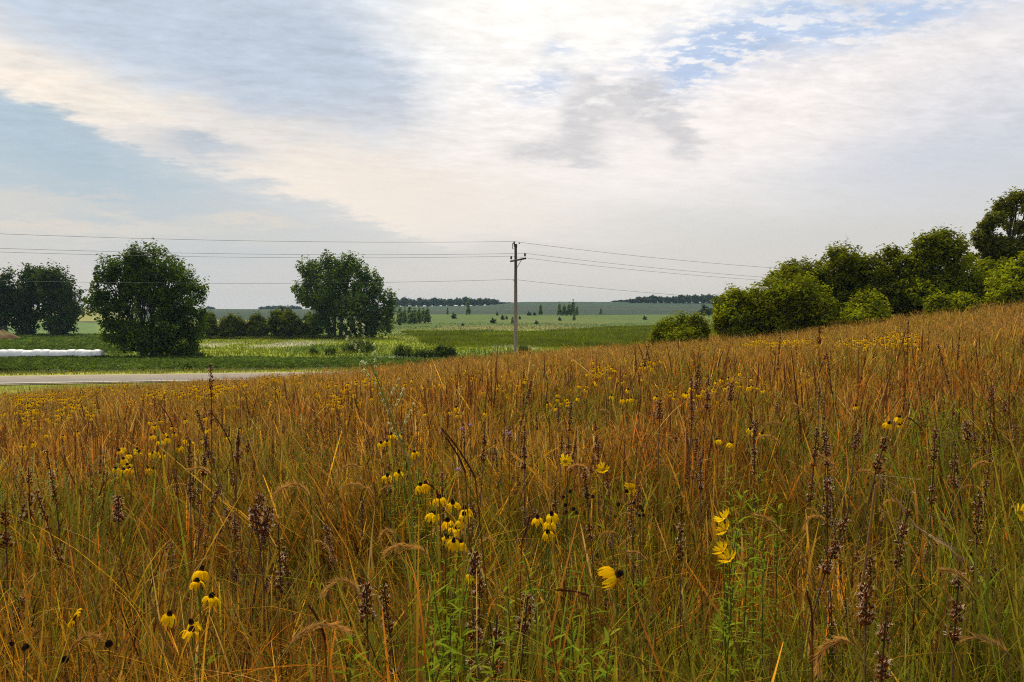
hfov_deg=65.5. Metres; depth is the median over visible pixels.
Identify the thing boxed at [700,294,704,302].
broadleaf tree
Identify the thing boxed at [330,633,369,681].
leafy plant
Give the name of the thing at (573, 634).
leafy plant
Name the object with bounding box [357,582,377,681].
seed stalk
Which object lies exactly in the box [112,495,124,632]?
seed stalk
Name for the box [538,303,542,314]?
conical tree
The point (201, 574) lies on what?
coneflower
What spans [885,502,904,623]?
seed stalk
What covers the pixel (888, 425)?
coneflower
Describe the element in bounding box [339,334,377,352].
meadow shrub
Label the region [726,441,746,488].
coneflower
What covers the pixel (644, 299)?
broadleaf tree
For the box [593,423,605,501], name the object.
seed stalk
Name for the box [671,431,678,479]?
seed stalk
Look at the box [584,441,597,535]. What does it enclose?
seed stalk
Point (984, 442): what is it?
seed stalk
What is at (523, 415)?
seed stalk
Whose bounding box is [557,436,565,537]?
seed stalk
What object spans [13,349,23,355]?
wrapped bale
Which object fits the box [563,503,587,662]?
spent flower
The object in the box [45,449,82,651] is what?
seed stalk
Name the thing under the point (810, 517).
rye stalk
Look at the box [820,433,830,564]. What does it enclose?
seed stalk
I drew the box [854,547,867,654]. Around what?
seed stalk
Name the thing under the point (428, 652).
leafy plant
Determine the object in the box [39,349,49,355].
wrapped bale
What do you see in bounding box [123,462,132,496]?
coneflower
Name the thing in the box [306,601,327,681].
bluestem stalk
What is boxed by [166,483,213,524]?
rye stalk
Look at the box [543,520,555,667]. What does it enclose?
coneflower
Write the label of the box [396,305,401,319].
conical tree
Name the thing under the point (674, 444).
rye stalk
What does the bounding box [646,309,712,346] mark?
bright shrub
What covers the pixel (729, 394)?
seed stalk
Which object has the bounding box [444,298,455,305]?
broadleaf tree
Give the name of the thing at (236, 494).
bluestem stalk
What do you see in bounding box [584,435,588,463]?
seed stalk
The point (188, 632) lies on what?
coneflower
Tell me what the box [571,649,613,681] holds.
leafy plant
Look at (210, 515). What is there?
seed stalk
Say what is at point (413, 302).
broadleaf tree
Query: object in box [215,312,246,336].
tree
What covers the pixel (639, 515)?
spent flower
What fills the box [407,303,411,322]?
conical tree
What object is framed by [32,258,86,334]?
willow tree
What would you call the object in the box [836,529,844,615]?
seed stalk
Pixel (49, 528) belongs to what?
seed stalk
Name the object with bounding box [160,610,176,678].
coneflower
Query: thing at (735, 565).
leafy plant
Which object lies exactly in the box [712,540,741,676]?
sunflower
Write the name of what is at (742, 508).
leafy plant
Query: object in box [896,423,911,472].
coneflower
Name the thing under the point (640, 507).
spent flower
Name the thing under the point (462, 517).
coneflower
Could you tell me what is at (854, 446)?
seed stalk
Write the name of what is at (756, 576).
leafy plant
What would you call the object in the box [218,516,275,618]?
rye stalk
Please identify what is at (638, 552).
rye stalk
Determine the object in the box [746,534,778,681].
leafy plant
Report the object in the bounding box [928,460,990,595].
rye stalk
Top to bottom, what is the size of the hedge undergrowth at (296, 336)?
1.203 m
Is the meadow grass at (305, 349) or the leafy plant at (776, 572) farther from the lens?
the meadow grass at (305, 349)
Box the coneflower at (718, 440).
[714,438,721,542]
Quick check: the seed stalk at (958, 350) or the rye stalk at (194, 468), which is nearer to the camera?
the rye stalk at (194, 468)
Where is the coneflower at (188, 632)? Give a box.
[182,626,198,672]
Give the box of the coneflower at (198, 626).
[187,618,203,681]
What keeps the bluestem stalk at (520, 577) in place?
on the ground at (620, 312)
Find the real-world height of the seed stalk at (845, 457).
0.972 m
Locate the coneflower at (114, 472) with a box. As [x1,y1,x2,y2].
[111,467,120,507]
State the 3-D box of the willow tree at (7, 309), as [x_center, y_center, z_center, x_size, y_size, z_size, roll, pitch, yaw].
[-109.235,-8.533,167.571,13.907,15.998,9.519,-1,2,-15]
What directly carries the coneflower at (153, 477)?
on the ground at (620, 312)
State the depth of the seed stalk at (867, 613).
2.13 m
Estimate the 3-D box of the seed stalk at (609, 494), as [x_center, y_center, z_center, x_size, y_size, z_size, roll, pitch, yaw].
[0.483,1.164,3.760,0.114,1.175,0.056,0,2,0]
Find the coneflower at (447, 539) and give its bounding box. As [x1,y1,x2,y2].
[440,533,451,664]
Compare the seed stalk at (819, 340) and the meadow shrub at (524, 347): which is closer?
the seed stalk at (819, 340)
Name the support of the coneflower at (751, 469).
on the ground at (620, 312)
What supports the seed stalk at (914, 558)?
on the ground at (620, 312)
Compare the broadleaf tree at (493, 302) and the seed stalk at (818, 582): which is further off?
the broadleaf tree at (493, 302)
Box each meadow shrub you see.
[183,347,205,356]
[307,345,320,354]
[324,345,337,355]
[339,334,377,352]
[390,342,417,357]
[410,346,436,357]
[430,341,458,357]
[518,344,530,353]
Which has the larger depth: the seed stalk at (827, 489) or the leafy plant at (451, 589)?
the seed stalk at (827, 489)
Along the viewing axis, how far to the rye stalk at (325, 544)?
3.34 m
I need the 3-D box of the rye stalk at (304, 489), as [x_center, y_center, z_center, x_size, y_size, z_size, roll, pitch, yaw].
[-0.722,1.186,3.170,0.359,1.294,0.035,0,2,-6]
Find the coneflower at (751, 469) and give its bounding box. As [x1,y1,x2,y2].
[747,432,755,523]
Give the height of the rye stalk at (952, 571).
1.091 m
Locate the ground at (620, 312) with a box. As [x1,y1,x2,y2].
[0,302,794,674]
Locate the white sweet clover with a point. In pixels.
(386, 404)
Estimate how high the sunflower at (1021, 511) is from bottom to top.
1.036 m
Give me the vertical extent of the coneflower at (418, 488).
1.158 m
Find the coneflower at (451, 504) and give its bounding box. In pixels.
[435,499,460,650]
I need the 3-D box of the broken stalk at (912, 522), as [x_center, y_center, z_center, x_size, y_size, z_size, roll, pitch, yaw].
[1.513,1.102,3.018,0.531,1.190,0.140,1,3,21]
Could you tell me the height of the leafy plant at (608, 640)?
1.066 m
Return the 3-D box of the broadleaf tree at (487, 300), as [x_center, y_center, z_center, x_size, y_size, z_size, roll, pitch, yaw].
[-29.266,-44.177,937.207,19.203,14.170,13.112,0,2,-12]
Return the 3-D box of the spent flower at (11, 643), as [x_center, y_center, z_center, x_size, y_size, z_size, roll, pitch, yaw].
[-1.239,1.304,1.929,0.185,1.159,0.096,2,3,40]
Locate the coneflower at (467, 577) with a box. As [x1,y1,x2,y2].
[446,569,477,660]
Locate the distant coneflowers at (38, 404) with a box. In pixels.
[1,326,927,431]
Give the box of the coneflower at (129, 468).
[124,466,134,551]
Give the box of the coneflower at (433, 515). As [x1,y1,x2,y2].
[426,510,444,677]
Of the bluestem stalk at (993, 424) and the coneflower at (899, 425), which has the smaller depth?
the bluestem stalk at (993, 424)
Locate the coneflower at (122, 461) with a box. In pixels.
[120,457,128,493]
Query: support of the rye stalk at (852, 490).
on the ground at (620, 312)
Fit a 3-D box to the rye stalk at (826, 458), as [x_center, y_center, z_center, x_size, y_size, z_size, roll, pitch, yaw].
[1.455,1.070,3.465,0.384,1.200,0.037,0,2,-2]
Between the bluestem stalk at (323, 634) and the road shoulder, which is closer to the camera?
the bluestem stalk at (323, 634)
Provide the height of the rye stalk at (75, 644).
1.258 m
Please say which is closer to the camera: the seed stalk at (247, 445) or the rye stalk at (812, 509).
the rye stalk at (812, 509)
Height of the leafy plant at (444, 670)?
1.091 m
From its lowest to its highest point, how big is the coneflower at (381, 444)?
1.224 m
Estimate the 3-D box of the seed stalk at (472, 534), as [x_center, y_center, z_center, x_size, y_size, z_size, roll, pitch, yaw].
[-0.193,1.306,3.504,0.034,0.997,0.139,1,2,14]
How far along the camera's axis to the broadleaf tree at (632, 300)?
851.99 m
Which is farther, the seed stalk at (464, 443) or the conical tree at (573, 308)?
the conical tree at (573, 308)
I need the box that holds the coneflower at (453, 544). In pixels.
[426,537,459,656]
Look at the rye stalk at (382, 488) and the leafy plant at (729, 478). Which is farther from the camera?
the rye stalk at (382, 488)
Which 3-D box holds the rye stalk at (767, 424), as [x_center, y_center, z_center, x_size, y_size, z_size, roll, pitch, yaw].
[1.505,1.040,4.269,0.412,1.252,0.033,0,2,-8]
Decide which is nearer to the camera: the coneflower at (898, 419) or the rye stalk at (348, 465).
the rye stalk at (348, 465)
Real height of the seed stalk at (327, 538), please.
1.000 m
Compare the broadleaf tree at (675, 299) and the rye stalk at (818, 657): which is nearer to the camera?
the rye stalk at (818, 657)
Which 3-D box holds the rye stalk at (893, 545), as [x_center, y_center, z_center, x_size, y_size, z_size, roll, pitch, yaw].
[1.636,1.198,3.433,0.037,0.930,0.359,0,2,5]
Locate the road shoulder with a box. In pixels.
[0,380,229,384]
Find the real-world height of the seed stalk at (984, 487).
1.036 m
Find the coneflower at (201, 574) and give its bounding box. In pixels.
[191,565,212,681]
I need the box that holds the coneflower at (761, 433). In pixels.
[756,432,763,505]
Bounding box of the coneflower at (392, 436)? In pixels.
[388,432,395,474]
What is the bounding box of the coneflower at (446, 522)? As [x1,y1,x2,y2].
[441,517,454,634]
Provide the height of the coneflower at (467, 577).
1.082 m
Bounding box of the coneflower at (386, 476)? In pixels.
[378,473,404,615]
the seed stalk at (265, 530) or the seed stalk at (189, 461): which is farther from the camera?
the seed stalk at (189, 461)
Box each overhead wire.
[1,248,756,276]
[12,252,765,280]
[15,234,769,267]
[33,279,712,297]
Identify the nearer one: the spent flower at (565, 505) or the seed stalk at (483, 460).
the spent flower at (565, 505)
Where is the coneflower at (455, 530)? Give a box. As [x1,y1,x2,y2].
[448,525,461,634]
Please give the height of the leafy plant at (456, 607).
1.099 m
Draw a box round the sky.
[0,0,1023,308]
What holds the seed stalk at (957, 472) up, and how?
on the ground at (620, 312)
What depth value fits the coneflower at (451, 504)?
3.03 m
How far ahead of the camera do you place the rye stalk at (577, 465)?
3.63 m
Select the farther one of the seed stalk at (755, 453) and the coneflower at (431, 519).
the seed stalk at (755, 453)
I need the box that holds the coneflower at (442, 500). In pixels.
[411,494,446,647]
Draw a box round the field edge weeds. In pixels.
[3,354,498,359]
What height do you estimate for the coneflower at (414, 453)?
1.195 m
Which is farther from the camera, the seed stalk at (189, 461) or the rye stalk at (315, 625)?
the seed stalk at (189, 461)
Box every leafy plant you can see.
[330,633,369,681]
[386,456,403,594]
[396,442,412,571]
[404,640,442,681]
[408,467,427,579]
[411,621,450,681]
[418,649,455,681]
[420,461,440,572]
[424,556,460,680]
[426,583,465,681]
[427,606,467,681]
[433,559,468,675]
[443,579,481,681]
[444,629,478,681]
[468,649,496,681]
[479,636,512,681]
[498,573,533,679]
[518,552,554,681]
[537,634,572,681]
[546,614,591,681]
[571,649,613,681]
[598,626,622,681]
[700,518,750,681]
[706,580,752,681]
[715,490,751,673]
[718,464,745,629]
[724,556,766,680]
[735,499,772,681]
[743,470,774,681]
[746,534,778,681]
[758,492,792,672]
[895,412,922,570]
[919,399,944,536]
[926,395,954,532]
[943,408,963,521]
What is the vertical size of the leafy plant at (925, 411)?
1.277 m
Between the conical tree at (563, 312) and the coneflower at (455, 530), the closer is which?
the coneflower at (455, 530)
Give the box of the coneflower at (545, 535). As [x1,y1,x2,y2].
[541,529,554,668]
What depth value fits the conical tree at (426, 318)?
298.97 m
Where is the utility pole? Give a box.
[510,241,525,356]
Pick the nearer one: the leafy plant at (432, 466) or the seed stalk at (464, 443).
the leafy plant at (432, 466)
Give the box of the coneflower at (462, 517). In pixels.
[459,511,498,662]
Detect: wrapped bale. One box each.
[0,349,5,356]
[5,349,15,356]
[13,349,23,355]
[21,350,31,355]
[31,349,40,355]
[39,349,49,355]
[49,350,57,355]
[56,350,65,355]
[65,349,75,355]
[75,349,83,356]
[82,350,92,355]
[92,349,104,355]
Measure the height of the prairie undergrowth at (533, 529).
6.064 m
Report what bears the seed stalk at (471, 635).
on the ground at (620, 312)
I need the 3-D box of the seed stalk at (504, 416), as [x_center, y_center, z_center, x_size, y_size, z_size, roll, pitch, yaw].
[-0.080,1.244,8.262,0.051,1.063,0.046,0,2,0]
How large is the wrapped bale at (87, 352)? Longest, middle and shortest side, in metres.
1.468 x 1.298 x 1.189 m
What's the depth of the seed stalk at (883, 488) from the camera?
4.12 m
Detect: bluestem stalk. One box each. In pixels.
[162,407,183,580]
[211,412,246,605]
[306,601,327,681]
[424,482,446,654]
[441,428,495,669]
[445,436,475,636]
[517,515,530,680]
[553,588,597,681]
[748,411,755,535]
[806,590,814,681]
[908,418,925,515]
[989,417,1002,518]
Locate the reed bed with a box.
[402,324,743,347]
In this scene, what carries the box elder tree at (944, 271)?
on the ground at (620, 312)
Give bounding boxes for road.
[0,371,359,383]
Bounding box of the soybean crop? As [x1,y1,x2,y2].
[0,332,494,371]
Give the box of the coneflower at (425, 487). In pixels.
[420,480,437,602]
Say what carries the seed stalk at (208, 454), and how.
on the ground at (620, 312)
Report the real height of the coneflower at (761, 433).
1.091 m
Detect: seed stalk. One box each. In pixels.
[0,502,27,681]
[6,503,26,600]
[11,456,19,501]
[23,467,35,603]
[33,489,82,659]
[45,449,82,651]
[60,435,68,491]
[86,464,97,532]
[98,445,102,500]
[101,456,105,527]
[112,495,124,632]
[165,541,174,610]
[172,470,185,569]
[185,438,193,594]
[191,472,196,556]
[194,433,208,604]
[195,410,245,602]
[195,484,201,566]
[198,497,215,609]
[203,363,223,550]
[223,428,242,600]
[227,493,264,677]
[230,520,243,615]
[241,504,274,671]
[243,438,251,483]
[247,503,274,674]
[250,460,255,489]
[256,519,269,631]
[261,510,283,662]
[274,522,284,680]
[280,546,297,656]
[298,425,304,469]
[305,436,311,482]
[322,520,352,623]
[323,535,332,674]
[356,498,364,608]
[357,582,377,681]
[365,429,371,462]
[379,585,399,681]
[384,426,389,472]
[387,460,392,562]
[415,414,419,466]
[440,473,446,585]
[461,418,467,464]
[466,428,488,561]
[466,610,482,680]
[468,523,475,647]
[468,550,482,681]
[473,573,486,678]
[484,438,496,540]
[486,615,504,681]
[494,449,501,535]
[499,431,504,498]
[503,410,505,451]
[506,426,514,534]
[510,380,533,489]
[514,593,535,681]
[515,426,536,581]
[515,436,521,508]
[522,490,534,574]
[534,413,537,450]
[544,385,547,421]
[552,479,558,597]
[556,407,560,443]
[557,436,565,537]
[557,436,577,552]
[564,402,572,565]
[581,468,608,644]
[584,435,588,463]
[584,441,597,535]
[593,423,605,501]
[595,442,607,540]
[604,464,618,614]
[626,485,642,635]
[627,501,636,628]
[630,339,649,457]
[652,412,655,441]
[656,400,663,570]
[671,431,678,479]
[675,496,684,656]
[684,366,700,511]
[686,438,698,554]
[688,377,697,503]
[697,455,702,626]
[700,374,711,491]
[726,382,734,519]
[739,435,750,488]
[750,429,757,552]
[752,420,758,509]
[774,335,782,441]
[774,404,779,451]
[794,509,850,679]
[802,427,821,631]
[815,568,824,678]
[816,322,826,450]
[817,443,831,558]
[820,398,825,436]
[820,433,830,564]
[820,479,832,677]
[821,431,842,564]
[824,589,835,681]
[825,353,838,448]
[825,457,835,565]
[831,500,836,567]
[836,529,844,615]
[841,429,890,612]
[841,431,860,565]
[842,598,852,669]
[844,442,846,472]
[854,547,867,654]
[856,582,876,681]
[861,556,876,644]
[870,610,893,681]
[875,573,881,614]
[878,470,885,566]
[883,489,913,672]
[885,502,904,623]
[893,550,900,649]
[905,319,909,459]
[911,541,918,620]
[915,428,939,619]
[933,630,943,680]
[934,430,943,532]
[936,343,965,467]
[940,453,958,564]
[943,561,966,681]
[944,329,960,423]
[949,417,974,507]
[952,439,964,552]
[961,420,977,538]
[966,494,984,681]
[971,413,975,480]
[973,432,981,553]
[980,430,989,535]
[980,459,993,540]
[985,421,1000,555]
[987,385,994,454]
[990,550,995,678]
[997,399,1007,471]
[1012,423,1018,485]
[1012,425,1019,488]
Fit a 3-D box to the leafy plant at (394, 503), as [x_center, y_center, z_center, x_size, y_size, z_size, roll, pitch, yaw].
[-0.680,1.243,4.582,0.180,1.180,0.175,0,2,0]
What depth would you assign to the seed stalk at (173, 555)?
3.64 m
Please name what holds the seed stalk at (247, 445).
on the ground at (620, 312)
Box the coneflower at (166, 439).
[163,436,170,477]
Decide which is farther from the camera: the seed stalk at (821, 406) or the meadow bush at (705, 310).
the meadow bush at (705, 310)
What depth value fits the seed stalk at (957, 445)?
4.91 m
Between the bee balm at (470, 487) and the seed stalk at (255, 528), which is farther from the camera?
the bee balm at (470, 487)
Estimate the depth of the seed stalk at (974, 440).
4.83 m
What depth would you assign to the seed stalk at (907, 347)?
7.01 m
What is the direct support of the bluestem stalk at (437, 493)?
on the ground at (620, 312)
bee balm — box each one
[433,430,448,548]
[469,423,472,536]
[506,432,515,537]
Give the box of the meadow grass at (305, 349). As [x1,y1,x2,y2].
[103,322,712,357]
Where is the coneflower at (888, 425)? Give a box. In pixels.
[882,421,891,478]
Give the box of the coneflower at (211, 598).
[201,592,219,681]
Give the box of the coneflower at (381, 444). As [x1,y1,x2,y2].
[377,441,389,537]
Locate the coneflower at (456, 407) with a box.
[454,406,458,439]
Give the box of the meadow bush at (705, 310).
[698,304,716,314]
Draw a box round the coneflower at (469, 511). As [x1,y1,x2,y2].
[459,505,482,649]
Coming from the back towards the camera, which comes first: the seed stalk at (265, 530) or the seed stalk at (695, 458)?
the seed stalk at (695, 458)
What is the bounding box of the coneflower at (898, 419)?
[888,415,902,470]
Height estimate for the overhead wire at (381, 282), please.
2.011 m
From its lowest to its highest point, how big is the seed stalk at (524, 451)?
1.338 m
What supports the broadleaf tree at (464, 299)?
on the ground at (620, 312)
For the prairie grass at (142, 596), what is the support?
on the ground at (620, 312)
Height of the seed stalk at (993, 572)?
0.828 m
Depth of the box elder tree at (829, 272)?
54.81 m
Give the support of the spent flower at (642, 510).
on the ground at (620, 312)
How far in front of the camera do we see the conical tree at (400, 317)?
305.02 m
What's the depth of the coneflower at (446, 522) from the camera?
3.10 m
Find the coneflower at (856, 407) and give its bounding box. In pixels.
[849,404,858,459]
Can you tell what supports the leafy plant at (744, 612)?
on the ground at (620, 312)
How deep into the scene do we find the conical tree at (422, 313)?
304.19 m
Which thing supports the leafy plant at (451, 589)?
on the ground at (620, 312)
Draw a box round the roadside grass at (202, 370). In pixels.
[0,366,403,395]
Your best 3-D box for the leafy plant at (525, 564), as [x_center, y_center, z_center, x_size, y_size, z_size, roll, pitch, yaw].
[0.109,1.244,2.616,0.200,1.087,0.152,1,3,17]
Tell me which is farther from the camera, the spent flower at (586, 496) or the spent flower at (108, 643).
the spent flower at (586, 496)
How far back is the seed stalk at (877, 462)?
3.33 m
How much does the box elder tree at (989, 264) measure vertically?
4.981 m
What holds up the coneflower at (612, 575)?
on the ground at (620, 312)
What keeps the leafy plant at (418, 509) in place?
on the ground at (620, 312)
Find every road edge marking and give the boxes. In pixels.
[35,378,295,382]
[54,371,370,375]
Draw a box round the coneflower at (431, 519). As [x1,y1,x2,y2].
[425,511,455,648]
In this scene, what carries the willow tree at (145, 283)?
on the ground at (620, 312)
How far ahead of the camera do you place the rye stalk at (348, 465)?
3.62 m
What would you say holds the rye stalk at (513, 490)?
on the ground at (620, 312)
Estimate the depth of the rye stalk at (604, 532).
3.23 m
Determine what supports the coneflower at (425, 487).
on the ground at (620, 312)
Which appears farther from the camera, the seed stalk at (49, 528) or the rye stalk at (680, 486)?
the rye stalk at (680, 486)
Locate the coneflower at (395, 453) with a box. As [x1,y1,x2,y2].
[389,432,401,519]
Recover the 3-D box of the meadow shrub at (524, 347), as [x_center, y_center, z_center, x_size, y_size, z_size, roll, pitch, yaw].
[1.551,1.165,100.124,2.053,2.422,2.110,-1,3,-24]
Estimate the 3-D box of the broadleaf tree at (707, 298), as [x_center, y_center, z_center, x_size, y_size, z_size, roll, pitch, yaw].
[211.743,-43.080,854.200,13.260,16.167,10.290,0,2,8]
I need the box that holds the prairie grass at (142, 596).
[0,298,1023,681]
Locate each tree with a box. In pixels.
[0,262,31,331]
[9,262,50,334]
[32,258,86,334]
[80,238,214,355]
[197,311,219,336]
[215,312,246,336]
[244,309,270,335]
[265,305,312,335]
[290,249,399,337]
[302,311,324,334]
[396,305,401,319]
[396,310,406,322]
[399,297,408,305]
[402,307,407,322]
[406,299,418,305]
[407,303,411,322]
[407,310,417,323]
[416,305,421,323]
[417,298,424,305]
[419,298,430,305]
[419,308,425,322]
[423,306,431,322]
[427,297,441,305]
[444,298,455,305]
[455,297,463,305]
[462,296,471,305]
[465,299,470,314]
[468,298,479,305]
[477,297,485,305]
[483,298,490,304]
[488,298,498,304]
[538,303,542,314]
[557,302,561,314]
[561,304,566,314]
[566,301,571,314]
[570,299,575,314]
[624,299,639,302]
[640,296,648,302]
[648,294,658,302]
[658,296,663,302]
[662,296,671,302]
[670,296,680,302]
[677,294,687,302]
[690,294,701,302]
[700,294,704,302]
[704,293,713,303]
[708,271,844,339]
[762,238,871,327]
[832,242,930,316]
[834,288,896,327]
[882,223,993,308]
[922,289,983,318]
[962,186,1023,265]
[972,254,1014,302]
[979,251,1023,307]
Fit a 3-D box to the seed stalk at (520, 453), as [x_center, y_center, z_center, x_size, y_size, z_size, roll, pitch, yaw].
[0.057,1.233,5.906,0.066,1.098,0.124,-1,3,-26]
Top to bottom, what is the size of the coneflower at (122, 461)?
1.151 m
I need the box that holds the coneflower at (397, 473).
[385,469,404,591]
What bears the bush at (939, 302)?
on the ground at (620, 312)
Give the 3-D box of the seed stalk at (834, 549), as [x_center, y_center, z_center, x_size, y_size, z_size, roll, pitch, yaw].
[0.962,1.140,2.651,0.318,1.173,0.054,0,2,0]
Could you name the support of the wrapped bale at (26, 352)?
on the ground at (620, 312)
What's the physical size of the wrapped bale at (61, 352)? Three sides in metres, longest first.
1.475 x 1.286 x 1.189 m
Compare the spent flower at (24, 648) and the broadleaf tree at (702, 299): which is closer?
the spent flower at (24, 648)
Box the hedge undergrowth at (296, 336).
[201,333,362,338]
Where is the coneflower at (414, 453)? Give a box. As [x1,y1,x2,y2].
[407,450,423,569]
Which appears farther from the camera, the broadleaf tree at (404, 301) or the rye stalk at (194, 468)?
the broadleaf tree at (404, 301)
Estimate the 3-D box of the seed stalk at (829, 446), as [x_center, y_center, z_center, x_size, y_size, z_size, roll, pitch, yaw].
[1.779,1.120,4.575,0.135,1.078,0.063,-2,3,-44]
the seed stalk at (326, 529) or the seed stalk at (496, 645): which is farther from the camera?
the seed stalk at (326, 529)
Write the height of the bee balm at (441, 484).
1.320 m
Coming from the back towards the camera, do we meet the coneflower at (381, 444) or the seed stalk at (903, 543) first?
the coneflower at (381, 444)
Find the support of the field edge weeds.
on the ground at (620, 312)
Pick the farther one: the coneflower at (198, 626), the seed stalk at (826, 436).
the seed stalk at (826, 436)
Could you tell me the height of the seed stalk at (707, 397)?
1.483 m
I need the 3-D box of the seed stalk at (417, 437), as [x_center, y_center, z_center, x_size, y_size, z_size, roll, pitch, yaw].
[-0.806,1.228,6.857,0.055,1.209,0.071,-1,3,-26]
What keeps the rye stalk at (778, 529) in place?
on the ground at (620, 312)
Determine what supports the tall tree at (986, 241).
on the ground at (620, 312)
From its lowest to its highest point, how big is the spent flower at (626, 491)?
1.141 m
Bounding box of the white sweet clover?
[343,317,414,556]
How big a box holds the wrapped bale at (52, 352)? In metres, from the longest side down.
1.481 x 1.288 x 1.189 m
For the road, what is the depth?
64.29 m
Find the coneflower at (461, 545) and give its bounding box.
[454,539,466,627]
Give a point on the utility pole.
(515, 260)
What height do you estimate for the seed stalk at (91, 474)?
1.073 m
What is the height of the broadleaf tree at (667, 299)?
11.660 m
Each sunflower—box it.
[68,608,81,681]
[559,453,581,602]
[593,462,617,663]
[610,483,647,637]
[704,508,728,674]
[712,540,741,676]
[713,548,735,681]
[715,520,735,677]
[1008,503,1023,623]
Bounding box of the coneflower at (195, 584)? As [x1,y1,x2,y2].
[189,577,221,681]
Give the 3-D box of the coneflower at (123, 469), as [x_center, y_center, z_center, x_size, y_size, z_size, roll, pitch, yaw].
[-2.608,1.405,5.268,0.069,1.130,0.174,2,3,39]
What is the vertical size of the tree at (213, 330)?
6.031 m
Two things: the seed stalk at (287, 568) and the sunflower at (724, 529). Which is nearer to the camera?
the sunflower at (724, 529)
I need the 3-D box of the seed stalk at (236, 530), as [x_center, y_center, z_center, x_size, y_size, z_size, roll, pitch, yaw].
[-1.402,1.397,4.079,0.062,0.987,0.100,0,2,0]
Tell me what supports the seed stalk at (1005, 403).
on the ground at (620, 312)
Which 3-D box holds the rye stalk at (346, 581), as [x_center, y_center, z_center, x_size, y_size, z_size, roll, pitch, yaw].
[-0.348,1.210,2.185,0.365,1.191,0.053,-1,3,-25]
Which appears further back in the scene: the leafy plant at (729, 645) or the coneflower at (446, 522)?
the coneflower at (446, 522)
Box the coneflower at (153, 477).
[147,467,155,509]
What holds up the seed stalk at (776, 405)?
on the ground at (620, 312)
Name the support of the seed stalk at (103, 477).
on the ground at (620, 312)
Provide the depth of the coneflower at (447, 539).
3.03 m
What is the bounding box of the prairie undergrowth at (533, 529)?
[11,339,966,681]
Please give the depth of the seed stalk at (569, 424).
4.63 m
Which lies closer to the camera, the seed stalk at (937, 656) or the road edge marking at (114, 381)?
the seed stalk at (937, 656)
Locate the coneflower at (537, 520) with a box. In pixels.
[519,514,568,673]
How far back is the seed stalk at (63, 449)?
7.30 m
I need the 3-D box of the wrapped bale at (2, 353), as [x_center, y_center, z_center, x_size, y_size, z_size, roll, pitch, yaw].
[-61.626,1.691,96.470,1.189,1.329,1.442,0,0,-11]
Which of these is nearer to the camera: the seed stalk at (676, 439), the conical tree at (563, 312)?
the seed stalk at (676, 439)
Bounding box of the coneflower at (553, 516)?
[526,510,558,667]
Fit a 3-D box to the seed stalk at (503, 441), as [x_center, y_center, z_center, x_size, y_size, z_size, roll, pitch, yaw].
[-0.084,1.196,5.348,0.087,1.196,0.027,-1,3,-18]
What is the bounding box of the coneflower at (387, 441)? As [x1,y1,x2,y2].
[379,439,391,519]
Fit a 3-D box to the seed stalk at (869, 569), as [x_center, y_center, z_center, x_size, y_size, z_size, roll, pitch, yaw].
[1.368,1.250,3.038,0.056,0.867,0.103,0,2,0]
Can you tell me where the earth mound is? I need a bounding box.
[0,329,17,338]
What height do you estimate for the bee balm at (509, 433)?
1.272 m
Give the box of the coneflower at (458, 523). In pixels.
[453,518,465,659]
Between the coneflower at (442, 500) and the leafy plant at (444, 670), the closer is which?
the leafy plant at (444, 670)
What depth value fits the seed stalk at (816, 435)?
3.43 m
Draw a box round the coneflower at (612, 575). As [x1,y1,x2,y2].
[598,566,623,680]
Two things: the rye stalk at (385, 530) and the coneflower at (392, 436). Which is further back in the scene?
the coneflower at (392, 436)
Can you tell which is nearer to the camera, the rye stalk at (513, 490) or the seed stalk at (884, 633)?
the seed stalk at (884, 633)
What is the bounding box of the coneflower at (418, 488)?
[415,482,444,601]
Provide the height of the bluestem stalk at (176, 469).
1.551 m
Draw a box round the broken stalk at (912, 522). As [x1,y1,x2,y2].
[854,474,993,647]
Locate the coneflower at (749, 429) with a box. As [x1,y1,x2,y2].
[740,427,761,512]
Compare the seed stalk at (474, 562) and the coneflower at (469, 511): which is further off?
the coneflower at (469, 511)
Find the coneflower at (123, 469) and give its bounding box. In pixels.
[119,467,128,491]
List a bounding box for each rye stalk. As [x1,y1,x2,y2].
[54,628,104,681]
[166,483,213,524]
[186,465,261,602]
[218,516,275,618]
[230,513,281,580]
[230,549,274,646]
[265,619,352,681]
[271,483,352,638]
[285,479,366,647]
[292,462,361,621]
[314,539,375,636]
[318,574,410,681]
[336,481,428,648]
[343,485,392,579]
[375,526,423,673]
[380,541,484,679]
[430,525,502,627]
[478,535,549,678]
[496,489,514,574]
[514,463,589,652]
[574,512,635,620]
[598,530,652,673]
[624,550,691,645]
[625,436,676,572]
[655,457,705,572]
[684,480,738,576]
[749,512,841,681]
[756,434,816,567]
[760,420,826,578]
[792,401,847,539]
[802,513,880,664]
[805,507,860,610]
[808,452,878,589]
[810,466,876,665]
[811,633,878,681]
[823,465,873,543]
[826,469,877,553]
[878,506,902,646]
[879,509,931,611]
[881,498,934,585]
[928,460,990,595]
[936,565,1013,681]
[955,630,1023,672]
[961,483,1012,538]
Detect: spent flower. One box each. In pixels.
[9,641,14,676]
[21,645,26,681]
[24,643,28,681]
[62,655,68,681]
[105,640,112,679]
[560,495,564,652]
[560,510,576,667]
[561,494,609,678]
[562,511,598,672]
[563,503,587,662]
[568,507,577,637]
[569,490,584,681]
[586,494,600,657]
[607,502,627,677]
[622,514,649,666]
[625,489,640,676]
[631,508,655,669]
[632,501,644,650]
[637,513,654,664]
[639,505,642,602]
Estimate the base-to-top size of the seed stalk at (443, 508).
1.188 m

